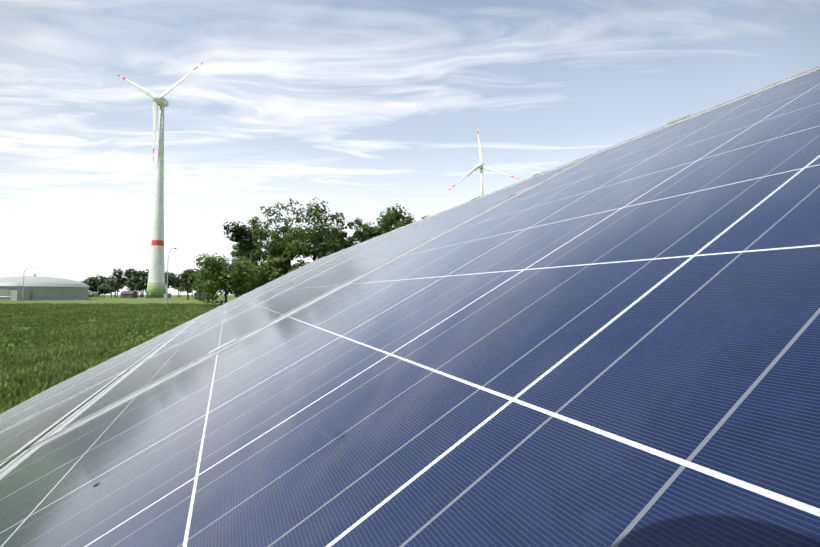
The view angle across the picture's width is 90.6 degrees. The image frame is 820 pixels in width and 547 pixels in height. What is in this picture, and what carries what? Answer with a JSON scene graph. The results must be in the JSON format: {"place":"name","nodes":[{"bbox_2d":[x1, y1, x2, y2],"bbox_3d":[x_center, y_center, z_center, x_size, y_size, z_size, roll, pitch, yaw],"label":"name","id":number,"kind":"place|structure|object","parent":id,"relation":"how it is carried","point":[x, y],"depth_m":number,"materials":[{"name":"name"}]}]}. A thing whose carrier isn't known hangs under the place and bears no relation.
{"place":"outdoors","nodes":[
{"label":"outdoors","id":0,"kind":"place"},
{"bbox_2d":[0,295,236,402],"bbox_3d":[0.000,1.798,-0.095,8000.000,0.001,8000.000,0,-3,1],"label":"terrain","id":1,"kind":"structure","parent":0,"point":[181,299],"depth_m":108.88,"materials":[{"name":"green plant"}]},
{"bbox_2d":[22,266,39,301],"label":"street lamp","id":2,"kind":"object","parent":1,"relation":"on","point":[23,283],"depth_m":101.54,"materials":[{"name":"grey metal"}]},
{"bbox_2d":[0,276,89,300],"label":"storage tank","id":3,"kind":"object","parent":1,"relation":"on","point":[43,288],"depth_m":133.42,"materials":[{"name":"grey metal"}]},
{"bbox_2d":[88,290,97,296],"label":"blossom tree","id":4,"kind":"object","parent":1,"relation":"on","point":[92,294],"depth_m":176.53,"materials":[{"name":"plant"}]},
{"bbox_2d":[0,302,222,413],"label":"grass tufts","id":5,"kind":"object","parent":1,"relation":"on","point":[76,349],"depth_m":17.13,"materials":[{"name":"green plant"}]},
{"bbox_2d":[120,291,137,297],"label":"shed","id":6,"kind":"structure","parent":1,"relation":"on","point":[129,294],"depth_m":215.41,"materials":[{"name":"brown wood"}]},
{"bbox_2d":[79,268,219,297],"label":"tree belt","id":7,"kind":"object","parent":1,"relation":"on","point":[136,280],"depth_m":272.39,"materials":[{"name":"green plant"}]},
{"bbox_2d":[146,106,165,297],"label":"wind turbine","id":8,"kind":"object","parent":1,"relation":"on","point":[156,288],"depth_m":222.69,"materials":[{"name":"paint"}]},
{"bbox_2d":[158,97,168,106],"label":"wind turbine nacelle","id":9,"kind":"object","parent":8,"relation":"on","point":[164,102],"depth_m":226.89,"materials":[{"name":"white metal"}]},
{"bbox_2d":[117,62,202,159],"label":"wind turbine rotor","id":10,"kind":"object","parent":9,"relation":"attached to","point":[157,99],"depth_m":224.25,"materials":[{"name":"paint"}]},
{"bbox_2d":[162,293,171,297],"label":"transformer kiosk","id":11,"kind":"object","parent":1,"relation":"on","point":[164,295],"depth_m":217.28,"materials":[{"name":"grey"}]},
{"bbox_2d":[166,248,176,306],"bbox_3d":[-33.185,0.647,56.403,0.320,8.812,4.074,1,-3,-16],"label":"street lamp","id":12,"kind":"object","parent":1,"relation":"on","point":[167,280],"depth_m":54.49,"materials":[{"name":"grey metal"}]},
{"bbox_2d":[177,269,193,299],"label":"tree","id":13,"kind":"object","parent":1,"relation":"on","point":[184,283],"depth_m":150.34,"materials":[{"name":"green plant"}]},
{"bbox_2d":[187,272,209,300],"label":"tree","id":14,"kind":"object","parent":1,"relation":"on","point":[193,277],"depth_m":119.31,"materials":[{"name":"green plant"}]},
{"bbox_2d":[194,292,209,298],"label":"dark shed","id":15,"kind":"structure","parent":1,"relation":"on","point":[196,296],"depth_m":159.37,"materials":[{"name":"grey"}]},
{"bbox_2d":[190,253,263,306],"bbox_3d":[-28.039,1.145,62.781,11.083,8.512,10.478,-2,-4,36],"label":"tree","id":16,"kind":"object","parent":1,"relation":"on","point":[213,283],"depth_m":61.35,"materials":[{"name":"green plant"}]},
{"bbox_2d":[222,220,255,295],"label":"tree","id":17,"kind":"object","parent":1,"relation":"on","point":[239,235],"depth_m":80.10,"materials":[{"name":"green plant"}]},
{"bbox_2d":[230,235,265,267],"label":"tree","id":18,"kind":"object","parent":1,"relation":"on","point":[233,253],"depth_m":95.28,"materials":[{"name":"green plant"}]},
{"bbox_2d":[241,216,264,266],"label":"tree","id":19,"kind":"object","parent":1,"relation":"on","point":[255,220],"depth_m":84.84,"materials":[{"name":"green plant"}]},
{"bbox_2d":[235,265,270,293],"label":"tree","id":20,"kind":"object","parent":1,"relation":"on","point":[266,271],"depth_m":71.25,"materials":[{"name":"green plant"}]},
{"bbox_2d":[251,202,285,264],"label":"tree","id":21,"kind":"object","parent":1,"relation":"on","point":[271,247],"depth_m":80.05,"materials":[{"name":"green plant"}]},
{"bbox_2d":[256,255,289,287],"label":"tree","id":22,"kind":"object","parent":1,"relation":"on","point":[281,269],"depth_m":73.20,"materials":[{"name":"green plant"}]},
{"bbox_2d":[262,230,287,266],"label":"tree","id":23,"kind":"object","parent":1,"relation":"on","point":[264,245],"depth_m":98.59,"materials":[{"name":"green plant"}]},
{"bbox_2d":[272,216,311,270],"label":"tree","id":24,"kind":"object","parent":1,"relation":"on","point":[284,229],"depth_m":87.34,"materials":[{"name":"green plant"}]},
{"bbox_2d":[287,263,307,273],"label":"tree","id":25,"kind":"object","parent":1,"relation":"on","point":[294,266],"depth_m":75.18,"materials":[{"name":"green plant"}]},
{"bbox_2d":[282,197,344,263],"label":"tree","id":26,"kind":"object","parent":1,"relation":"on","point":[314,236],"depth_m":78.87,"materials":[{"name":"green plant"}]},
{"bbox_2d":[311,224,341,259],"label":"tree","id":27,"kind":"object","parent":1,"relation":"on","point":[319,256],"depth_m":100.25,"materials":[{"name":"green plant"}]},
{"bbox_2d":[328,220,356,253],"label":"tree","id":28,"kind":"object","parent":1,"relation":"on","point":[342,235],"depth_m":85.62,"materials":[{"name":"green plant"}]},
{"bbox_2d":[0,114,689,423],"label":"panel frame","id":29,"kind":"object","parent":1,"relation":"on","point":[234,340],"depth_m":1.23,"materials":[{"name":"silver metal"}]},
{"bbox_2d":[0,66,819,546],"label":"pv modules","id":30,"kind":"structure","parent":29,"relation":"attached to","point":[616,346],"depth_m":0.25,"materials":[{"name":"glass"}]},
{"bbox_2d":[342,217,369,247],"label":"tree","id":31,"kind":"object","parent":1,"relation":"on","point":[360,234],"depth_m":81.65,"materials":[{"name":"green plant"}]},
{"bbox_2d":[363,215,382,241],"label":"tree","id":32,"kind":"object","parent":1,"relation":"on","point":[372,232],"depth_m":84.58,"materials":[{"name":"green plant"}]},
{"bbox_2d":[374,203,415,235],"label":"tree","id":33,"kind":"object","parent":1,"relation":"on","point":[388,219],"depth_m":80.31,"materials":[{"name":"green plant"}]},
{"bbox_2d":[480,169,482,196],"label":"wind turbine tower","id":34,"kind":"structure","parent":1,"relation":"on","point":[481,182],"depth_m":349.94,"materials":[{"name":"metal"}]},
{"bbox_2d":[449,126,517,189],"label":"wind turbine rotor","id":35,"kind":"object","parent":34,"relation":"attached to","point":[480,165],"depth_m":348.56,"materials":[{"name":"paint"}]},
{"bbox_2d":[0,0,819,294],"label":"sky","id":36,"kind":"structure","parent":0,"point":[363,108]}
]}

